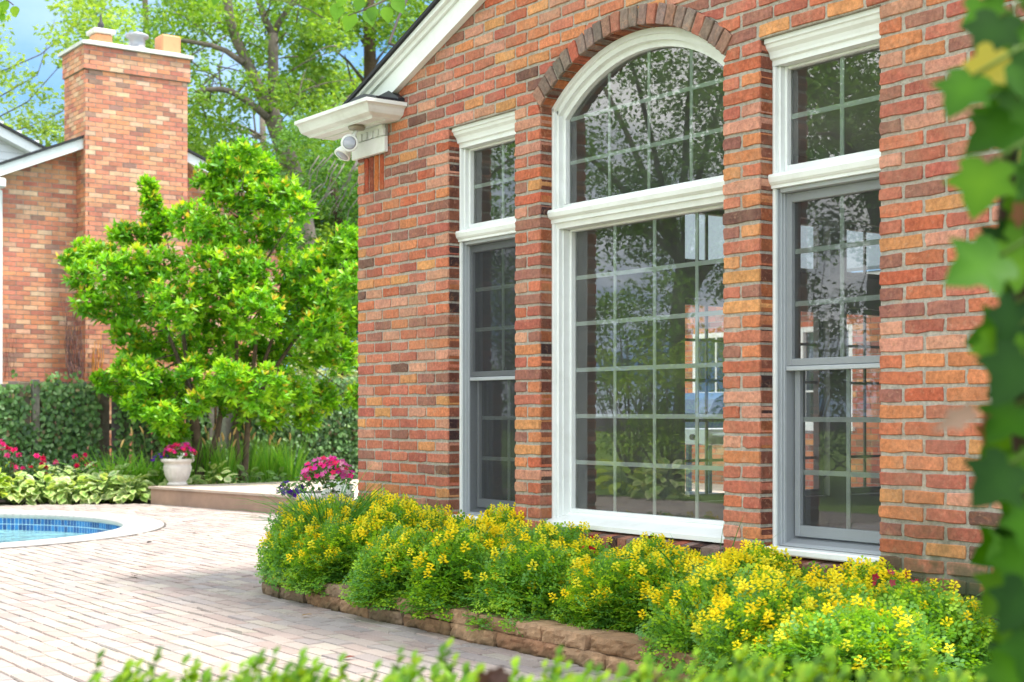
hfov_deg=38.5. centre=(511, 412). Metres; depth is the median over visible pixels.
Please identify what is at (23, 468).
rose bush
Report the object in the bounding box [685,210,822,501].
side window
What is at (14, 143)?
white sided house
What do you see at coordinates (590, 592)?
corydalis plant
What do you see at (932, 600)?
daylily clump
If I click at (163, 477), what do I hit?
iris clump
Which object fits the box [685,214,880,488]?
house wing
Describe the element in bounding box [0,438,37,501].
rose bush
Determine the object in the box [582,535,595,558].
columbine flowers
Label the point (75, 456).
rose bush
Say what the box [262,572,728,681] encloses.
stone edging
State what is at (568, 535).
corydalis plant
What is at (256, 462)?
iris clump
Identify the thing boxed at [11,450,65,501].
rose bush
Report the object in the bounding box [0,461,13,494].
hosta
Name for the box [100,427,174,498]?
iris clump
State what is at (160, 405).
magnolia tree
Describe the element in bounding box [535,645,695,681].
boxwood bush
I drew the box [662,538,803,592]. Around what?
corydalis plant
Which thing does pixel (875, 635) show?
corydalis plant
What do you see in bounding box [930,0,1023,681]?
climbing vine
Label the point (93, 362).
dried vine
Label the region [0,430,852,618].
ground
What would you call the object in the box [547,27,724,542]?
arched window
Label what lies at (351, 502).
corydalis plant
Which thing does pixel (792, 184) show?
window
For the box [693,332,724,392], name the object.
window
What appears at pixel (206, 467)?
iris clump
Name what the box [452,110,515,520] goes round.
window
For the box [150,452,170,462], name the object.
petunia
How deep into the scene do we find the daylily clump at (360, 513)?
8.61 m
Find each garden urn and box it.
[160,458,193,484]
[293,490,353,503]
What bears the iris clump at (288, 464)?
on the ground
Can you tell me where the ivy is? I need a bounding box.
[0,369,358,498]
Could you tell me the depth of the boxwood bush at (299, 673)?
2.08 m
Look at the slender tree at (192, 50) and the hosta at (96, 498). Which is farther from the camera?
the slender tree at (192, 50)
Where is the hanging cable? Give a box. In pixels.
[388,0,407,45]
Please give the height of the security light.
0.205 m
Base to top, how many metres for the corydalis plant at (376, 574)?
0.470 m
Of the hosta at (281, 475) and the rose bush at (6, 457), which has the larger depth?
the hosta at (281, 475)
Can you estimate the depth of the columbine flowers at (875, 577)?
5.58 m
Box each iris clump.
[53,439,156,497]
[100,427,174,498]
[101,426,192,492]
[177,432,210,484]
[188,424,230,482]
[203,427,245,483]
[224,423,273,482]
[249,427,288,481]
[266,433,311,480]
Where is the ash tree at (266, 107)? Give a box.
[128,0,366,447]
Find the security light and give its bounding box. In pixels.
[334,124,364,160]
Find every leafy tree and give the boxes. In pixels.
[187,82,357,300]
[283,55,363,295]
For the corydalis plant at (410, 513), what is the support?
on the bed soil
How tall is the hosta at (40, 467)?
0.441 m
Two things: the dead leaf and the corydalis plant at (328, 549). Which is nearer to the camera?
the dead leaf
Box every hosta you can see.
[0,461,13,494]
[0,467,14,504]
[0,471,42,505]
[20,471,71,504]
[23,464,64,490]
[42,470,100,504]
[55,461,100,492]
[70,470,127,503]
[98,463,143,489]
[100,474,154,502]
[140,466,207,486]
[192,460,238,483]
[230,465,263,482]
[265,467,299,481]
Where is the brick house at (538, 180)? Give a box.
[294,0,1023,621]
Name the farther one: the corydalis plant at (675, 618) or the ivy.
the ivy
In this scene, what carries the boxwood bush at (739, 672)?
on the paving
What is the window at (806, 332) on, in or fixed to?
in the house wing
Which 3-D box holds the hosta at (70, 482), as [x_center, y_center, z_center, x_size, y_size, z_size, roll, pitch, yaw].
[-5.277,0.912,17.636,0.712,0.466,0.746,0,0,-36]
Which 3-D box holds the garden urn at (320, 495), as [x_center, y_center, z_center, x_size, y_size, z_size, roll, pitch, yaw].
[-1.262,0.804,9.837,0.409,0.552,0.410,0,0,-36]
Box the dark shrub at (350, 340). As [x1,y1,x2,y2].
[297,281,358,377]
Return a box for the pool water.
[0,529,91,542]
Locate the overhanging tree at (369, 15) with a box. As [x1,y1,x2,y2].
[0,0,404,31]
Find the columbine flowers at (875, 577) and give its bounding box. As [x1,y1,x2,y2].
[872,569,919,590]
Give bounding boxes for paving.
[0,504,626,681]
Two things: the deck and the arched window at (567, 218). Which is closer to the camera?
the arched window at (567, 218)
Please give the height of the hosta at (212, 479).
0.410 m
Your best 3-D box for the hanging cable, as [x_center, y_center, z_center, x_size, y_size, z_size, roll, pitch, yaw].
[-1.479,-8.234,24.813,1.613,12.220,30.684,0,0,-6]
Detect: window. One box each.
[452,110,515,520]
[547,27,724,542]
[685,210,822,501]
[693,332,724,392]
[764,7,880,563]
[801,324,855,430]
[847,224,880,493]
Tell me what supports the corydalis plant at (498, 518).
on the bed soil
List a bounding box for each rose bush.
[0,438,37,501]
[4,457,62,502]
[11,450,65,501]
[55,449,114,480]
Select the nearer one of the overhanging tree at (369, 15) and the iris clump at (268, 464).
the overhanging tree at (369, 15)
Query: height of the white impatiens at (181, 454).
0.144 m
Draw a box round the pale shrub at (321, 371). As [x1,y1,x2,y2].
[283,336,358,453]
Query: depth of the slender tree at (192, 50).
37.38 m
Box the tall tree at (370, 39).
[266,0,432,116]
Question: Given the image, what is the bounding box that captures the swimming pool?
[0,510,165,548]
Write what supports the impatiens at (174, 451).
in the garden urn at (177, 471)
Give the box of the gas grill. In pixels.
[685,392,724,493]
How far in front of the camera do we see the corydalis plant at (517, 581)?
6.84 m
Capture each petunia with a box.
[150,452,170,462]
[276,480,307,497]
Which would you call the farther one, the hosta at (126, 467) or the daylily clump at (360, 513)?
the hosta at (126, 467)
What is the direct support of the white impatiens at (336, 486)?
in the garden urn at (320, 495)
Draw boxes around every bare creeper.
[4,317,13,378]
[61,297,86,377]
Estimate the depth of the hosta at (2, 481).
17.33 m
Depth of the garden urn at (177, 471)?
17.70 m
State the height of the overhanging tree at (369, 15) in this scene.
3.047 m
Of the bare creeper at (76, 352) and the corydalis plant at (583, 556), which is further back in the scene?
the bare creeper at (76, 352)
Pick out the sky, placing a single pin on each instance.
(32, 13)
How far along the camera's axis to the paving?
7.77 m
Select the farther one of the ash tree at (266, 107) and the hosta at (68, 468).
the ash tree at (266, 107)
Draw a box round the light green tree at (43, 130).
[0,0,146,146]
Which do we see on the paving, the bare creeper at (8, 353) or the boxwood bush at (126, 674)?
the boxwood bush at (126, 674)
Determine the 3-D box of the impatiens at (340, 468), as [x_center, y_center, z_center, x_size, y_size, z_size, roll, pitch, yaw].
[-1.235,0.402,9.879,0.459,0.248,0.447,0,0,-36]
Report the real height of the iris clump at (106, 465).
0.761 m
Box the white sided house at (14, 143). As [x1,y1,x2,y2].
[0,121,45,161]
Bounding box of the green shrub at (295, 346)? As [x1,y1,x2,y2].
[284,299,315,380]
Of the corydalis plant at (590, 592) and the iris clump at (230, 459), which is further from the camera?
the iris clump at (230, 459)
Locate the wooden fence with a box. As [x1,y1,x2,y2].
[1,379,358,485]
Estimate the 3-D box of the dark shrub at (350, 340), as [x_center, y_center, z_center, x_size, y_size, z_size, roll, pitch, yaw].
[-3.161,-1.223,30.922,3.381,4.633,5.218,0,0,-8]
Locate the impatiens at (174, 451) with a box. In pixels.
[161,442,197,462]
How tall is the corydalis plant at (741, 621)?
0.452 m
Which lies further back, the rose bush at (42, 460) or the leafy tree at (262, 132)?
the leafy tree at (262, 132)
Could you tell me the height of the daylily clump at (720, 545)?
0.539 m
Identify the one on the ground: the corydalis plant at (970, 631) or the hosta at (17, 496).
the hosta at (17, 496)
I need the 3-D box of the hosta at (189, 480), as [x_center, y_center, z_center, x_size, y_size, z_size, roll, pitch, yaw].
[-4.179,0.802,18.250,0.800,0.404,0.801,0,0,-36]
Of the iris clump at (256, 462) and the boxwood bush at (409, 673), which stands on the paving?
the boxwood bush at (409, 673)
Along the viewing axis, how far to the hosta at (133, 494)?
17.59 m
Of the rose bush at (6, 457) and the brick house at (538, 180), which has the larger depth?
the rose bush at (6, 457)
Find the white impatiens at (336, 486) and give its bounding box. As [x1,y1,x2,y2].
[316,478,355,497]
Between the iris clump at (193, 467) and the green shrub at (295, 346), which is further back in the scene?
the green shrub at (295, 346)
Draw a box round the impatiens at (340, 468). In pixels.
[294,455,357,491]
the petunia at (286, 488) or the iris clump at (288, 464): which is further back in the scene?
the iris clump at (288, 464)
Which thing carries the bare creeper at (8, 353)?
attached to the neighbor house at (125, 117)
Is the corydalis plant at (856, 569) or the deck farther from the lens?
the deck
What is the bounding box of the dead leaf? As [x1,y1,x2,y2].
[477,666,511,681]
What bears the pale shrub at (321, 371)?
on the ground
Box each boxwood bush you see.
[87,646,217,681]
[213,646,372,681]
[371,637,533,681]
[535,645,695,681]
[684,643,866,681]
[869,642,985,681]
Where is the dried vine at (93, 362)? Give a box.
[92,331,117,377]
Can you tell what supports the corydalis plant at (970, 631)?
on the bed soil
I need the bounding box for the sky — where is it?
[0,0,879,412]
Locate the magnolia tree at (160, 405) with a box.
[54,134,358,484]
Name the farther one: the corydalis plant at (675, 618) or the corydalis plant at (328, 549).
the corydalis plant at (328, 549)
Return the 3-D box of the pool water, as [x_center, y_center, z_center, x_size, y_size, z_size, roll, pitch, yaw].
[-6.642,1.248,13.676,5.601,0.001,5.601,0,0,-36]
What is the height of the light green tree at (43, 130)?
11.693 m
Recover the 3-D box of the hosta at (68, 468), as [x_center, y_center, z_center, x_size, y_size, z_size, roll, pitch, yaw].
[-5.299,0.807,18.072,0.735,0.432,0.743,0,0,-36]
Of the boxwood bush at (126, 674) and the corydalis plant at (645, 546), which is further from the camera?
the corydalis plant at (645, 546)
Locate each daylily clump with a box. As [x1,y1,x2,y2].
[201,463,420,533]
[650,518,777,572]
[844,574,980,635]
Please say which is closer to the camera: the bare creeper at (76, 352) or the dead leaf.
the dead leaf
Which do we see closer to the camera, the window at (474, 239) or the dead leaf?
the dead leaf
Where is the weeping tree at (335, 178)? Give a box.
[263,114,358,378]
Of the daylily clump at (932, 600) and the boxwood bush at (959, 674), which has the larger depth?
the daylily clump at (932, 600)
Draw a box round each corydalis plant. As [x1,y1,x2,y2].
[254,494,350,591]
[282,515,376,596]
[317,488,399,519]
[338,520,443,610]
[341,493,468,580]
[396,520,512,621]
[433,502,527,541]
[461,532,580,636]
[498,519,597,558]
[536,537,632,612]
[548,548,693,633]
[599,531,718,631]
[634,555,800,674]
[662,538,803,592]
[683,568,883,681]
[729,594,970,681]
[781,555,914,595]
[857,568,996,681]
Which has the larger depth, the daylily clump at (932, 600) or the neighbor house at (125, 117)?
the neighbor house at (125, 117)
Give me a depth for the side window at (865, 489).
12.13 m
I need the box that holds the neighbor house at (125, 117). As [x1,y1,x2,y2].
[0,13,289,478]
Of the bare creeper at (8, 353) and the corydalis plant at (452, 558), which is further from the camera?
the bare creeper at (8, 353)
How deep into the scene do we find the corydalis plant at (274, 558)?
8.63 m
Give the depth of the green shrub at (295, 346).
25.34 m
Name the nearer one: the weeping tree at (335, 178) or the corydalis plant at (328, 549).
the corydalis plant at (328, 549)
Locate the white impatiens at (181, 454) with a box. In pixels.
[176,449,195,458]
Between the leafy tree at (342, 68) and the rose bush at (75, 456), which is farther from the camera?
the leafy tree at (342, 68)
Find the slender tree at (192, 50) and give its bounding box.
[51,0,225,92]
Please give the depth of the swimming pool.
15.32 m
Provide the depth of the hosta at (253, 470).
18.80 m
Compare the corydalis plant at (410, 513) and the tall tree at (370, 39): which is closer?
the corydalis plant at (410, 513)
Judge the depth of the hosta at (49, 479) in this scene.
17.46 m
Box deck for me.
[148,479,724,513]
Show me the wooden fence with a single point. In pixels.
(105, 425)

